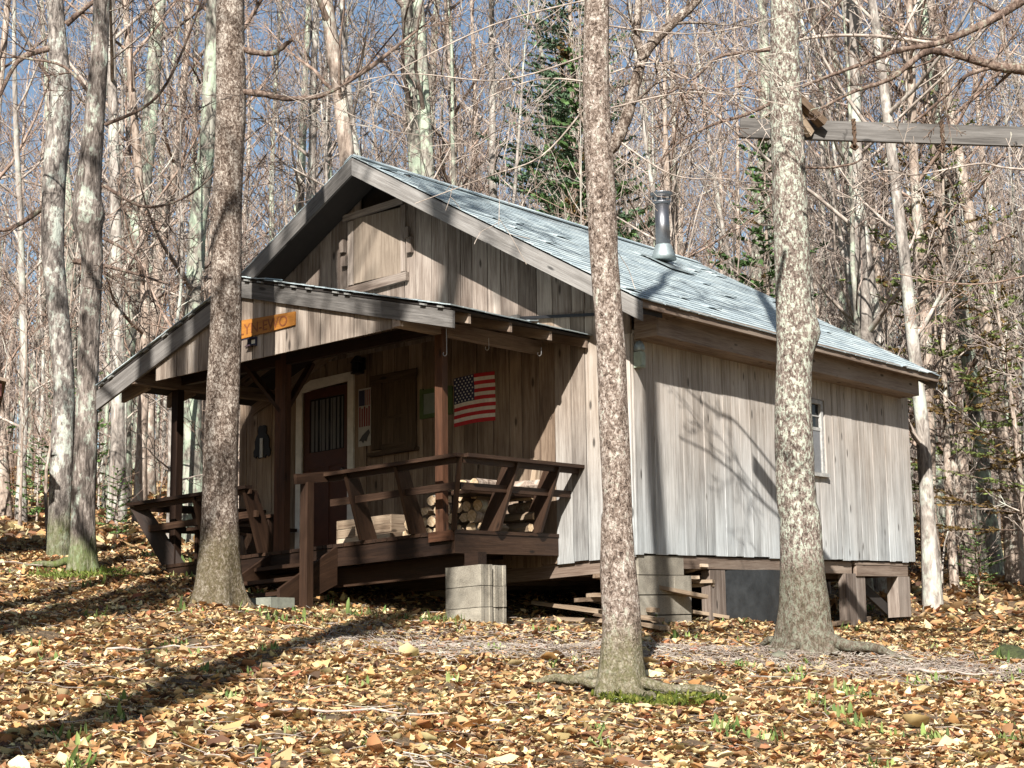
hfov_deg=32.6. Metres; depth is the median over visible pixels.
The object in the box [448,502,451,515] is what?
firewood log
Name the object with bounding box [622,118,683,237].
young tree
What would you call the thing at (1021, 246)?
young tree
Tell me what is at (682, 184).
bare tree
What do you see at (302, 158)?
bare tree
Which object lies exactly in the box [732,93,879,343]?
young tree
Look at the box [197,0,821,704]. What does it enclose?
beech tree
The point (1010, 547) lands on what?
bare tree
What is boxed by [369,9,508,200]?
young tree
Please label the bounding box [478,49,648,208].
young tree
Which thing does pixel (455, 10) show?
young tree
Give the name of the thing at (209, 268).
young tree
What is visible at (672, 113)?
young tree
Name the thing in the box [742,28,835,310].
bare tree
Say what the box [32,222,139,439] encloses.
young tree
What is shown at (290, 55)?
young tree
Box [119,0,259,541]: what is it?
bare tree
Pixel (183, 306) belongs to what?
young tree
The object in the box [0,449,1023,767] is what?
ground
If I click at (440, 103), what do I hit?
young tree
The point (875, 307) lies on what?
bare tree
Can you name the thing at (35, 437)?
sapling
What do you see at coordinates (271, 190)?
bare tree
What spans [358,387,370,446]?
banner
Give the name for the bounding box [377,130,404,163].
young tree
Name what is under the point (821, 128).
swing beam
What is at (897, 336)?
young tree
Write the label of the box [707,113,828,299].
fir tree
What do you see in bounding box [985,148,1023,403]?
young tree
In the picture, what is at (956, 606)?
leaf litter
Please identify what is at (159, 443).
sapling
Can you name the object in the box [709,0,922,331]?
bare tree
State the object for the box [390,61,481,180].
bare tree
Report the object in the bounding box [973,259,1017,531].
young tree
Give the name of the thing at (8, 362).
sapling
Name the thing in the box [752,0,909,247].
bare tree
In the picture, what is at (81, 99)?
bare tree
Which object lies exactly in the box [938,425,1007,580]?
sapling
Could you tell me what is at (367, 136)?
bare tree
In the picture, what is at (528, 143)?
bare tree
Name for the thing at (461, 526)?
firewood log
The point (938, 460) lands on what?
sapling
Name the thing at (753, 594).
black sheet
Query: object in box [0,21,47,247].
young tree
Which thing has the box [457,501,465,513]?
firewood log
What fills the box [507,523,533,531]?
firewood log
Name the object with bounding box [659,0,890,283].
bare tree
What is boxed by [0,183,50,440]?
young tree
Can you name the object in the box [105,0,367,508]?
young tree
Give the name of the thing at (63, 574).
moss patch
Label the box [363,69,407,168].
young tree
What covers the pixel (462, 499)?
firewood log
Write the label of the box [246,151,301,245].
young tree
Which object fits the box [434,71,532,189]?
young tree
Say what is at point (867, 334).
bare tree
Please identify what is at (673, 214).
young tree
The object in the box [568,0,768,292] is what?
young tree
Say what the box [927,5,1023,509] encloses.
young tree
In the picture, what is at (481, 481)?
firewood log
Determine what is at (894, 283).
bare tree
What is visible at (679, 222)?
young tree
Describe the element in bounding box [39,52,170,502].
young tree
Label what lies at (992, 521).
bare tree
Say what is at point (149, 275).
young tree
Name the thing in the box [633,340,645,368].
junction box
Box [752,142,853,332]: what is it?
young tree
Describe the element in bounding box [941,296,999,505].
young tree
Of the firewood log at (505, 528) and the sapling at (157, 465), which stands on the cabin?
the firewood log at (505, 528)
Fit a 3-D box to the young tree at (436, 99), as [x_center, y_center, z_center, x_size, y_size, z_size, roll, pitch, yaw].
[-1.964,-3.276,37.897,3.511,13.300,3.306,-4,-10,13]
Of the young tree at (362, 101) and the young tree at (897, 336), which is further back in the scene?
the young tree at (897, 336)
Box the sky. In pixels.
[0,0,1023,472]
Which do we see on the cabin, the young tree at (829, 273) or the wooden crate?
the wooden crate
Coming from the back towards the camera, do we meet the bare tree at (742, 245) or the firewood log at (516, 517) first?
the bare tree at (742, 245)
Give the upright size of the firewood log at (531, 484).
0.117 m
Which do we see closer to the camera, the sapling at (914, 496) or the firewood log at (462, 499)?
the firewood log at (462, 499)
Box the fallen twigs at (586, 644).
[276,618,1023,689]
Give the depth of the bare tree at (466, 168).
67.03 m
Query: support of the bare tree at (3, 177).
on the ground at (552, 611)
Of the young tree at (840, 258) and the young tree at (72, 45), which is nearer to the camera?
the young tree at (72, 45)
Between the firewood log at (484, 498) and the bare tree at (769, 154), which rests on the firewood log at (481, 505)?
the firewood log at (484, 498)
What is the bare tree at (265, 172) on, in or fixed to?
on the ground at (552, 611)
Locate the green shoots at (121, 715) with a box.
[29,632,1022,767]
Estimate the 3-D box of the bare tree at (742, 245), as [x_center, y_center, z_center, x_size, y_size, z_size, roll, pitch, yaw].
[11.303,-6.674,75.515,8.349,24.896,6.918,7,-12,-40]
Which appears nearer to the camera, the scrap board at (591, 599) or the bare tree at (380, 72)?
the scrap board at (591, 599)
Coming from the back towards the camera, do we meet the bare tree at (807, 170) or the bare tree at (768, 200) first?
the bare tree at (807, 170)
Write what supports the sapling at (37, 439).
on the ground at (552, 611)
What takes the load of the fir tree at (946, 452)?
on the ground at (552, 611)
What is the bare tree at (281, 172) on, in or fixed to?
on the ground at (552, 611)
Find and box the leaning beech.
[784,0,1023,332]
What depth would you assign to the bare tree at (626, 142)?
41.29 m
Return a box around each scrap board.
[531,601,664,621]
[554,617,661,623]
[566,609,668,629]
[573,596,659,611]
[574,597,600,601]
[586,593,686,596]
[593,573,707,598]
[680,564,708,575]
[691,576,699,581]
[691,580,714,583]
[691,583,714,587]
[692,610,728,618]
[832,616,870,625]
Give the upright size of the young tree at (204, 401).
15.210 m
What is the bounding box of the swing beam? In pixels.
[739,95,1023,146]
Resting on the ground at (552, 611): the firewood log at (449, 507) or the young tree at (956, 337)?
the young tree at (956, 337)
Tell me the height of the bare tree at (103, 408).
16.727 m
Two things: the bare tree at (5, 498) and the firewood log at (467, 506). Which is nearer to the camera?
the firewood log at (467, 506)
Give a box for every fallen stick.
[0,561,41,565]
[107,644,221,650]
[278,707,447,714]
[403,753,432,767]
[908,667,986,675]
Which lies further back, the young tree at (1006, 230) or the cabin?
the young tree at (1006, 230)
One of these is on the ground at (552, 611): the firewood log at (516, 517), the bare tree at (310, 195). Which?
the bare tree at (310, 195)
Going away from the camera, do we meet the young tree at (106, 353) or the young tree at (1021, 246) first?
the young tree at (1021, 246)
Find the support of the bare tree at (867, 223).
on the ground at (552, 611)
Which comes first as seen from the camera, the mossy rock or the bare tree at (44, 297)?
the mossy rock
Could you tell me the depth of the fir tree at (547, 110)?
36.14 m
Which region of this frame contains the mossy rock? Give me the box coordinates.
[989,643,1023,658]
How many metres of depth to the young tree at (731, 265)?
30.44 m
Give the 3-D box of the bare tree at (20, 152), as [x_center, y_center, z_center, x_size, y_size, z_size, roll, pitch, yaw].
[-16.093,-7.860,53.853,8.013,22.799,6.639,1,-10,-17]
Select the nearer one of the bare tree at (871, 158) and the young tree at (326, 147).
the young tree at (326, 147)
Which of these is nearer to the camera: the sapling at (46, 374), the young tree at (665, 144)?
the sapling at (46, 374)
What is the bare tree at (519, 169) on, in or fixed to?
on the ground at (552, 611)
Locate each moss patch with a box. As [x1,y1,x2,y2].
[24,565,141,579]
[590,689,731,706]
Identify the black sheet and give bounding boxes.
[725,570,779,623]
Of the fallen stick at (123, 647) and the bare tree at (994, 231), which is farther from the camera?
the bare tree at (994, 231)
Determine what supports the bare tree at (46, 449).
on the ground at (552, 611)
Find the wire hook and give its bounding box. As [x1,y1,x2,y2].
[443,329,446,355]
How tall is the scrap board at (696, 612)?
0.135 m
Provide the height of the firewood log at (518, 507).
0.110 m
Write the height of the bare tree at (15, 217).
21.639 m
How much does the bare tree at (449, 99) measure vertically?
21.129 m
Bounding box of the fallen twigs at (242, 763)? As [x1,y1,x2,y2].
[0,558,1021,767]
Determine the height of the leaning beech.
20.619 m
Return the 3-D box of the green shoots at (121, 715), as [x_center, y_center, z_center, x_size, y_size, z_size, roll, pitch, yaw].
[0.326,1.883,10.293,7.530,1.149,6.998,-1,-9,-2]
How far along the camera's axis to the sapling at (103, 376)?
49.49 m
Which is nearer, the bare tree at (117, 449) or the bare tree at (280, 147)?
the bare tree at (117, 449)
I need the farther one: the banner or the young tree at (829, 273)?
the young tree at (829, 273)
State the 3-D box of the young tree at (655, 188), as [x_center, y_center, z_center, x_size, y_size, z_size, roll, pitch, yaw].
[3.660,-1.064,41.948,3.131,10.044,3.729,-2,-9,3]
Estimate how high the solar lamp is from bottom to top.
0.100 m
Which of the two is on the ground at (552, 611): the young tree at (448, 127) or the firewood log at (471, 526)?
the young tree at (448, 127)
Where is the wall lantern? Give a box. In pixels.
[350,355,365,374]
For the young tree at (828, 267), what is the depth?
43.15 m
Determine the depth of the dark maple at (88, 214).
19.21 m
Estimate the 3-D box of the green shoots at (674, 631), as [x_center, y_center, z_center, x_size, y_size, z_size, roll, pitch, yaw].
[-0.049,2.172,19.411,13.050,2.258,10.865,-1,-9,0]
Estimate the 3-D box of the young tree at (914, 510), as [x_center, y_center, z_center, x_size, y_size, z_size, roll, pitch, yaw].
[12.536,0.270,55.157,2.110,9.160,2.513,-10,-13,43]
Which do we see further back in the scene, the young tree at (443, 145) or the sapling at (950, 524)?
the young tree at (443, 145)
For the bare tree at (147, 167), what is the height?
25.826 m
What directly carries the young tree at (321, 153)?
on the ground at (552, 611)
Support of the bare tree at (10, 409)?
on the ground at (552, 611)
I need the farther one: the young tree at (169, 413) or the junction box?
the young tree at (169, 413)
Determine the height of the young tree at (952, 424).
10.068 m
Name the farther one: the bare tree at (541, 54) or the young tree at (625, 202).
the bare tree at (541, 54)
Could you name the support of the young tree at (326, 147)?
on the ground at (552, 611)
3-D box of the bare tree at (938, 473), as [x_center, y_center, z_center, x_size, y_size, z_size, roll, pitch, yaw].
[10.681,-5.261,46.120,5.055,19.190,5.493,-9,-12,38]
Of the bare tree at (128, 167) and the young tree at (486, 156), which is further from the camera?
the bare tree at (128, 167)
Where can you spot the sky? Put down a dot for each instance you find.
(24, 64)
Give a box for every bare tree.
[0,0,92,518]
[0,0,107,187]
[0,0,124,360]
[0,0,144,475]
[0,0,201,316]
[0,0,281,523]
[0,20,76,467]
[0,26,75,394]
[0,109,33,294]
[1,0,133,498]
[1,0,142,469]
[1,63,116,362]
[4,0,197,482]
[27,0,257,508]
[64,0,253,521]
[67,2,258,440]
[71,1,257,468]
[72,0,270,346]
[87,0,287,494]
[88,0,375,294]
[105,5,209,400]
[118,0,309,328]
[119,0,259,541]
[127,0,291,311]
[165,0,338,260]
[169,0,474,207]
[182,0,400,264]
[189,0,369,243]
[244,18,339,251]
[245,0,460,167]
[245,99,390,249]
[251,11,323,235]
[252,64,339,248]
[262,0,433,200]
[293,91,386,215]
[307,0,446,172]
[311,0,530,161]
[327,0,583,197]
[337,0,568,187]
[338,103,382,168]
[365,2,464,169]
[367,0,446,174]
[383,0,459,178]
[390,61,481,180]
[394,0,553,204]
[441,93,503,196]
[458,0,768,242]
[462,0,577,208]
[469,0,717,229]
[470,0,633,209]
[475,90,556,207]
[480,0,661,220]
[500,12,640,208]
[534,2,633,327]
[558,1,745,237]
[561,0,1023,593]
[613,0,906,291]
[615,69,685,232]
[625,36,726,264]
[627,45,735,269]
[639,0,772,273]
[639,141,703,250]
[658,0,822,293]
[659,0,831,272]
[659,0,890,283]
[671,0,1010,401]
[676,0,823,270]
[684,141,735,266]
[686,134,751,273]
[700,0,977,557]
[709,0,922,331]
[712,40,847,320]
[726,27,870,326]
[737,0,953,329]
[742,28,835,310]
[745,71,881,298]
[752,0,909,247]
[760,0,968,347]
[764,3,954,355]
[765,0,1023,588]
[766,0,1023,575]
[767,0,1010,609]
[800,0,1023,583]
[805,0,988,576]
[806,0,987,532]
[810,106,903,342]
[812,141,903,325]
[817,57,1006,313]
[870,0,1023,538]
[874,0,999,420]
[894,0,1023,311]
[923,83,993,436]
[941,0,1023,295]
[949,1,1023,329]
[957,148,1023,481]
[966,13,1023,248]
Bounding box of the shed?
[0,377,6,407]
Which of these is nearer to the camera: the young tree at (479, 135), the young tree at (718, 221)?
the young tree at (718, 221)
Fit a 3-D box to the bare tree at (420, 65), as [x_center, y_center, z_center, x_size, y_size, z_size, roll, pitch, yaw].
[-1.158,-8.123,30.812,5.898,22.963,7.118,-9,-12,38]
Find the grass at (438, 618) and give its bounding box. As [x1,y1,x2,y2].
[316,601,464,626]
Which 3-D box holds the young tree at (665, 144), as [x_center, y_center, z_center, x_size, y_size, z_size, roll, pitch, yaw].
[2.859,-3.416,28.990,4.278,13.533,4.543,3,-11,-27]
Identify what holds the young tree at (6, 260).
on the ground at (552, 611)
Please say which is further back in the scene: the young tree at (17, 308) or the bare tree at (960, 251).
the bare tree at (960, 251)
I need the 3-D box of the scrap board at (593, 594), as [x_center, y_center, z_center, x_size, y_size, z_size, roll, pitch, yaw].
[1.312,2.171,18.018,1.319,0.053,0.110,5,-12,-36]
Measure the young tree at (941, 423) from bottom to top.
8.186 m
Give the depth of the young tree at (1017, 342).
47.20 m
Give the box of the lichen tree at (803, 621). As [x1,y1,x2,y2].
[609,0,912,662]
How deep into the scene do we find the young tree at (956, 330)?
26.51 m
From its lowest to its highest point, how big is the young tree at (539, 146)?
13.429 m
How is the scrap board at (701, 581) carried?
on the scrap board at (699, 585)
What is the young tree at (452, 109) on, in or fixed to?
on the ground at (552, 611)
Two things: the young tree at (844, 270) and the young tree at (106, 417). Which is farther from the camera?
the young tree at (844, 270)
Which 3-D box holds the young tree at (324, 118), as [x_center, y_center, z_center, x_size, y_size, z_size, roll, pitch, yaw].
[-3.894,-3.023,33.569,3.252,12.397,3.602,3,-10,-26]
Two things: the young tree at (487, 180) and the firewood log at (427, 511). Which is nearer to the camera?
the firewood log at (427, 511)
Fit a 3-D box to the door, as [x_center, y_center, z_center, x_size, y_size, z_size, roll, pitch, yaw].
[-2.156,0.965,20.180,0.899,2.153,0.122,-8,-11,34]
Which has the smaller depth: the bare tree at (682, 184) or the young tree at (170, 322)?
the young tree at (170, 322)
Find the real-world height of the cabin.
6.194 m
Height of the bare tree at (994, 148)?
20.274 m
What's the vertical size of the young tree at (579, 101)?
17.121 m
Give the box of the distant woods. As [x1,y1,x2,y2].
[0,61,1023,504]
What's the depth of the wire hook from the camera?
16.74 m
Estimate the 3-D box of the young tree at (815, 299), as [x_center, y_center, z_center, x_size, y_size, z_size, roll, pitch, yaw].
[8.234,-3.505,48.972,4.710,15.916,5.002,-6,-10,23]
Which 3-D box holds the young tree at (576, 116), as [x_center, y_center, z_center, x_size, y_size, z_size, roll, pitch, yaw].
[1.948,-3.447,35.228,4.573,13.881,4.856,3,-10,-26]
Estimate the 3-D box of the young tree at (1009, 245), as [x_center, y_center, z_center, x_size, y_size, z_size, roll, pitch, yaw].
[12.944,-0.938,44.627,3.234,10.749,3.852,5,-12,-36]
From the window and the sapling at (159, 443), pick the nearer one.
the window
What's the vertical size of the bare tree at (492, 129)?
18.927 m
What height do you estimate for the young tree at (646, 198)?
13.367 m
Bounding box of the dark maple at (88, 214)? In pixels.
[0,0,289,572]
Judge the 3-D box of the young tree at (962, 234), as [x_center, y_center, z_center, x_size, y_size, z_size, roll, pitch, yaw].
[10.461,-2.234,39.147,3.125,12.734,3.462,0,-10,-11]
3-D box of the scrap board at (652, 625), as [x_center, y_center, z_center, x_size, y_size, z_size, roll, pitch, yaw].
[1.074,2.424,18.180,0.110,0.325,2.021,3,-10,-25]
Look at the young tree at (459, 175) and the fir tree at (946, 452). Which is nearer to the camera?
the fir tree at (946, 452)
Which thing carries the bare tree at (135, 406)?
on the ground at (552, 611)
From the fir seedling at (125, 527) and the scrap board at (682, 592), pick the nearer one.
the scrap board at (682, 592)
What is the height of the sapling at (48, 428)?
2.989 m
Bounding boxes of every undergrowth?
[0,330,1018,508]
[0,389,1022,594]
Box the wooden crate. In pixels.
[337,514,405,543]
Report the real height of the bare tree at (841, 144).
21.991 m
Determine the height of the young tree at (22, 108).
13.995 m
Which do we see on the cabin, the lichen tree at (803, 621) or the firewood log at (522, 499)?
the firewood log at (522, 499)
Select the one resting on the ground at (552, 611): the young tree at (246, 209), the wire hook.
the young tree at (246, 209)
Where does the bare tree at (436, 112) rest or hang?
on the ground at (552, 611)
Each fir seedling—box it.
[5,438,48,521]
[6,425,17,495]
[27,369,134,488]
[96,466,138,537]
[956,523,1005,593]
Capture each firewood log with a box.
[421,507,434,516]
[423,517,434,527]
[426,527,433,532]
[427,495,434,506]
[427,516,434,526]
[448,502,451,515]
[448,513,467,524]
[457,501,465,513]
[457,524,466,529]
[459,497,475,501]
[459,512,469,522]
[462,501,473,511]
[466,509,485,522]
[466,523,478,529]
[469,478,496,484]
[471,496,490,499]
[473,499,489,511]
[477,522,508,531]
[503,512,533,523]
[507,501,531,513]
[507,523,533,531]
[509,497,533,501]
[514,480,539,487]
[530,459,539,480]
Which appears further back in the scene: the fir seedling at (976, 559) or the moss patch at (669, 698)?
the fir seedling at (976, 559)
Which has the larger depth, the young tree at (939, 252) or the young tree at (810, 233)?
the young tree at (939, 252)
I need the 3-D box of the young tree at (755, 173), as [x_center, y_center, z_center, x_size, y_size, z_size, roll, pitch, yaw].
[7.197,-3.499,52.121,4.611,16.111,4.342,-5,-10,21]
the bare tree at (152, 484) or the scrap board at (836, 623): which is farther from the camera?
the bare tree at (152, 484)
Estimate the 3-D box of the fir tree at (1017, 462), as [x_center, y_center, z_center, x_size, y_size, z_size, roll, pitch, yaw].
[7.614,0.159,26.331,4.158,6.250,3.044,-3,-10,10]
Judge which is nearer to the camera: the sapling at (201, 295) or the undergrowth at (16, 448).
the sapling at (201, 295)
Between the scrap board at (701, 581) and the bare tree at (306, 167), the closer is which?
the scrap board at (701, 581)
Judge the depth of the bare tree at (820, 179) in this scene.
79.01 m
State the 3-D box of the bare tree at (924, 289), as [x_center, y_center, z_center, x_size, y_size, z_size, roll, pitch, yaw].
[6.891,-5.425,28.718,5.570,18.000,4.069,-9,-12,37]
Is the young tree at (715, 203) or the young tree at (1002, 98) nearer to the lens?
the young tree at (1002, 98)
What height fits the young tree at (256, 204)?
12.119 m
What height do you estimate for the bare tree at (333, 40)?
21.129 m
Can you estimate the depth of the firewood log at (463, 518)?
17.52 m
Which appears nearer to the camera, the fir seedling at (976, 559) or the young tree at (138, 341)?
the fir seedling at (976, 559)
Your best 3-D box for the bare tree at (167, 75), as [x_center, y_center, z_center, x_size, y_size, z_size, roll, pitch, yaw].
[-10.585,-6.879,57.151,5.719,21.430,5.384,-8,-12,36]
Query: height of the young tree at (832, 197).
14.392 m
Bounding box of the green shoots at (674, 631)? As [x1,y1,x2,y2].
[2,542,1019,668]
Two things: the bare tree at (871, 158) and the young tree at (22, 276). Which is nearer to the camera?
the young tree at (22, 276)
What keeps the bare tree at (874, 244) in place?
on the ground at (552, 611)
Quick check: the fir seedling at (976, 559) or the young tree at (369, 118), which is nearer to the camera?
the fir seedling at (976, 559)
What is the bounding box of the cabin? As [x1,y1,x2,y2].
[96,154,941,628]
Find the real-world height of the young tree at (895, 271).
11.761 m
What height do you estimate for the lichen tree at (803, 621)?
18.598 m
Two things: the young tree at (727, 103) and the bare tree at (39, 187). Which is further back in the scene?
the bare tree at (39, 187)
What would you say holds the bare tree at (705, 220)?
on the ground at (552, 611)
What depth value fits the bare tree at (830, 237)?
69.23 m
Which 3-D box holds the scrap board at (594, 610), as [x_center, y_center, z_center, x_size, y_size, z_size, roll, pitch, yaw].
[0.863,2.352,18.156,0.110,0.297,1.922,6,-12,-39]
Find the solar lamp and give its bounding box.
[242,337,256,347]
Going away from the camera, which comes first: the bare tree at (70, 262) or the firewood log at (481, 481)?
the firewood log at (481, 481)
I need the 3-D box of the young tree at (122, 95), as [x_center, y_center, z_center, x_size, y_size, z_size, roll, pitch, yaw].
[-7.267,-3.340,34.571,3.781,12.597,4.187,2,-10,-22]
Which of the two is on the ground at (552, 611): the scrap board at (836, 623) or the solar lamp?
the scrap board at (836, 623)
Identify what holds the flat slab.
on the ground at (552, 611)
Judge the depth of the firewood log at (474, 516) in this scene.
17.42 m
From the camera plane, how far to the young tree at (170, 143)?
39.27 m
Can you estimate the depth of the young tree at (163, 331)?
50.02 m
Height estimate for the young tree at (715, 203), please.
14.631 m
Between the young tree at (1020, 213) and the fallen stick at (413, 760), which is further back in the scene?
the young tree at (1020, 213)
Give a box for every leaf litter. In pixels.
[0,466,1023,635]
[0,536,1023,662]
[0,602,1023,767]
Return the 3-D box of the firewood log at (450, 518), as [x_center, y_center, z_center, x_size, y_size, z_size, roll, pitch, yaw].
[-0.499,1.373,17.720,0.113,0.114,0.402,-7,-11,31]
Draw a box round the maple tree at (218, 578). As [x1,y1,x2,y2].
[188,0,397,607]
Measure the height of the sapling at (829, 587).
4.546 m
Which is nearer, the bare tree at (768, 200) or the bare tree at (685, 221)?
the bare tree at (768, 200)
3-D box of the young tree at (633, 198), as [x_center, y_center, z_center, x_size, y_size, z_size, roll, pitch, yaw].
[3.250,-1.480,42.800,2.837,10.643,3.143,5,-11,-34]
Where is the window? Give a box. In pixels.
[812,399,829,477]
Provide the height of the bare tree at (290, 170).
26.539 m
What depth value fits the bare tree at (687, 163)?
73.37 m
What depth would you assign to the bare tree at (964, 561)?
31.46 m
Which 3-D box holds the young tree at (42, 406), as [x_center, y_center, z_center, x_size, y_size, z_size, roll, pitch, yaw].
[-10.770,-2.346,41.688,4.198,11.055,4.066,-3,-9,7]
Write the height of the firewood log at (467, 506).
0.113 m
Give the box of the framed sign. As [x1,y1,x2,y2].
[419,385,452,418]
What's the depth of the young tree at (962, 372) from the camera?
42.24 m
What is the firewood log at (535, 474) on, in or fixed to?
on the firewood log at (531, 484)
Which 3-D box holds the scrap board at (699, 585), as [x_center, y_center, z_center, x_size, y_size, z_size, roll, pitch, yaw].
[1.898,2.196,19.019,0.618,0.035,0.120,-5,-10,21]
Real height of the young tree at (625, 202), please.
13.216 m
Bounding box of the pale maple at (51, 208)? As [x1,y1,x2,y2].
[0,0,187,555]
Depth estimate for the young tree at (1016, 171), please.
38.44 m
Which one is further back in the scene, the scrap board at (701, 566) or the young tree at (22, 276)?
the young tree at (22, 276)
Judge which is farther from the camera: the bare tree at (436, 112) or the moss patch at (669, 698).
the bare tree at (436, 112)
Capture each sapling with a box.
[0,162,78,525]
[0,164,164,502]
[0,228,74,450]
[0,245,40,441]
[0,278,36,432]
[4,171,128,543]
[17,388,50,485]
[28,309,52,453]
[28,398,46,481]
[43,337,109,474]
[44,398,50,461]
[74,313,133,509]
[100,307,110,450]
[109,313,180,480]
[147,408,168,514]
[151,272,239,464]
[156,412,167,464]
[239,57,322,436]
[242,199,264,264]
[527,142,587,225]
[672,214,726,272]
[827,582,830,593]
[908,398,944,501]
[910,443,944,509]
[911,472,919,513]
[912,391,999,514]
[915,430,975,579]
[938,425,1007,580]
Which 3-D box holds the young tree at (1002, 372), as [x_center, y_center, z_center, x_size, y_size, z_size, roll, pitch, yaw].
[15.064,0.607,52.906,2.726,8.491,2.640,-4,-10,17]
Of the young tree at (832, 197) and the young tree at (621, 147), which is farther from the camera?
the young tree at (621, 147)
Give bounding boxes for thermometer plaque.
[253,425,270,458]
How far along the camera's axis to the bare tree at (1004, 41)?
43.70 m
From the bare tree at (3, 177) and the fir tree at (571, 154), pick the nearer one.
the fir tree at (571, 154)
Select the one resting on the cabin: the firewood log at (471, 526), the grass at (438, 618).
the firewood log at (471, 526)
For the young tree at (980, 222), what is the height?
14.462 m
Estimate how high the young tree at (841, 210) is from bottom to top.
14.164 m
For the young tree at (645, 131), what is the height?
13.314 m
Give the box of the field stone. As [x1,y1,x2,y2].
[771,650,788,659]
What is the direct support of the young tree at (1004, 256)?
on the ground at (552, 611)
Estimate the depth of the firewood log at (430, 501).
17.79 m
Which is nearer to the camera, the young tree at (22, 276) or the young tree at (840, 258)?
the young tree at (22, 276)
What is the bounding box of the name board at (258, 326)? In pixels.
[241,311,295,338]
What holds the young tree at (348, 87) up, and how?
on the ground at (552, 611)
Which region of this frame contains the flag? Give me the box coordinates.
[453,371,495,426]
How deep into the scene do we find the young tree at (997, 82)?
34.50 m
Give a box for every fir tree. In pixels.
[475,0,660,241]
[496,0,643,229]
[521,40,645,239]
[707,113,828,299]
[839,75,1023,587]
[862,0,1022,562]
[911,197,1023,548]
[954,234,1023,522]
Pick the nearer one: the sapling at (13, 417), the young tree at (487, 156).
the sapling at (13, 417)
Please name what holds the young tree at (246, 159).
on the ground at (552, 611)
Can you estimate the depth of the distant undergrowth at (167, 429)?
78.27 m
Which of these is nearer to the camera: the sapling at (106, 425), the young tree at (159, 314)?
the sapling at (106, 425)
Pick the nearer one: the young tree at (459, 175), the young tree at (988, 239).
the young tree at (459, 175)
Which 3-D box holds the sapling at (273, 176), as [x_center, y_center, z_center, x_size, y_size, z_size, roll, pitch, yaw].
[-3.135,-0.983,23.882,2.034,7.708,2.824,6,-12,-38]
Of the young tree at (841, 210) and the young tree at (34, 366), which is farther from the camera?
the young tree at (34, 366)
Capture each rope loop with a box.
[849,118,858,150]
[937,121,946,153]
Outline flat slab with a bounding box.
[250,597,294,608]
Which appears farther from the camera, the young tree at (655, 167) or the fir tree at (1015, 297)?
the young tree at (655, 167)
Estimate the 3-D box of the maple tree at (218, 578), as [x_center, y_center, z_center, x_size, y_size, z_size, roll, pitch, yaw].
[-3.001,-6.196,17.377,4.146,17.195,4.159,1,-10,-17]
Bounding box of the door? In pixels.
[295,372,354,548]
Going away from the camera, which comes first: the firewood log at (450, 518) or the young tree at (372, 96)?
the firewood log at (450, 518)
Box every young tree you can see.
[0,0,165,522]
[0,0,169,435]
[0,16,49,273]
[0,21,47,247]
[0,75,138,494]
[0,107,41,379]
[0,123,52,458]
[0,127,33,386]
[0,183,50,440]
[0,187,46,405]
[1,120,102,435]
[21,1,193,357]
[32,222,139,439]
[39,0,212,511]
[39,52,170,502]
[45,171,139,461]
[68,2,246,537]
[72,5,287,454]
[77,190,150,452]
[101,150,185,422]
[104,15,188,456]
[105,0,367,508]
[108,126,189,474]
[109,0,305,316]
[125,24,249,320]
[126,99,209,476]
[128,166,187,480]
[147,239,186,474]
[149,2,281,428]
[156,227,186,437]
[158,237,187,459]
[169,142,268,274]
[242,0,378,244]
[242,0,399,234]
[242,147,292,263]
[242,154,255,260]
[245,0,373,249]
[245,0,511,185]
[245,67,323,255]
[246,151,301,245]
[253,0,380,220]
[257,0,402,191]
[275,66,338,229]
[290,66,435,195]
[316,7,407,176]
[326,0,572,195]
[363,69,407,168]
[367,1,523,205]
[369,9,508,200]
[370,120,406,168]
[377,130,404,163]
[378,0,488,182]
[380,0,537,203]
[384,32,498,189]
[404,0,610,224]
[430,36,497,182]
[431,27,516,196]
[433,83,502,187]
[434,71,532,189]
[437,37,537,209]
[446,60,528,207]
[461,86,532,198]
[461,106,507,198]
[464,0,645,228]
[467,122,521,201]
[469,152,507,200]
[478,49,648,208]
[498,0,695,246]
[506,0,652,243]
[510,0,772,268]
[515,131,559,210]
[532,0,707,246]
[534,89,651,226]
[539,0,743,254]
[543,0,669,223]
[561,0,733,273]
[564,0,771,285]
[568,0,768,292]
[609,68,687,238]
[610,0,827,291]
[613,0,774,293]
[614,72,715,261]
[615,113,659,246]
[617,151,685,244]
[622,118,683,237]
[622,131,689,245]
[631,26,742,268]
[632,0,826,280]
[639,28,769,284]
[644,76,813,284]
[687,34,834,293]
[687,130,749,273]
[687,159,752,276]
[697,5,848,321]
[713,0,979,480]
[722,0,973,600]
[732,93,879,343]
[741,45,882,321]
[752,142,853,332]
[754,4,951,471]
[754,169,848,330]
[770,0,997,411]
[802,0,1023,574]
[807,161,898,343]
[808,72,966,410]
[809,75,975,414]
[809,169,898,325]
[814,111,902,331]
[814,145,916,487]
[840,100,1000,512]
[872,1,1023,514]
[874,103,936,519]
[878,59,1020,527]
[880,1,1022,544]
[884,252,916,523]
[890,10,1023,550]
[898,201,1006,542]
[912,283,962,485]
[915,71,1022,451]
[920,0,1023,452]
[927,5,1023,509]
[927,147,1023,492]
[932,70,1020,477]
[933,77,1023,417]
[934,87,1023,492]
[939,0,1023,273]
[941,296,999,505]
[948,0,1023,126]
[960,151,1021,438]
[962,95,1023,306]
[964,2,1023,475]
[966,155,1018,384]
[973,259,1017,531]
[974,148,1023,349]
[975,106,1021,441]
[975,107,1023,364]
[976,307,1019,494]
[985,56,1023,531]
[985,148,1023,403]
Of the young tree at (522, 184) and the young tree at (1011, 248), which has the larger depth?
the young tree at (1011, 248)

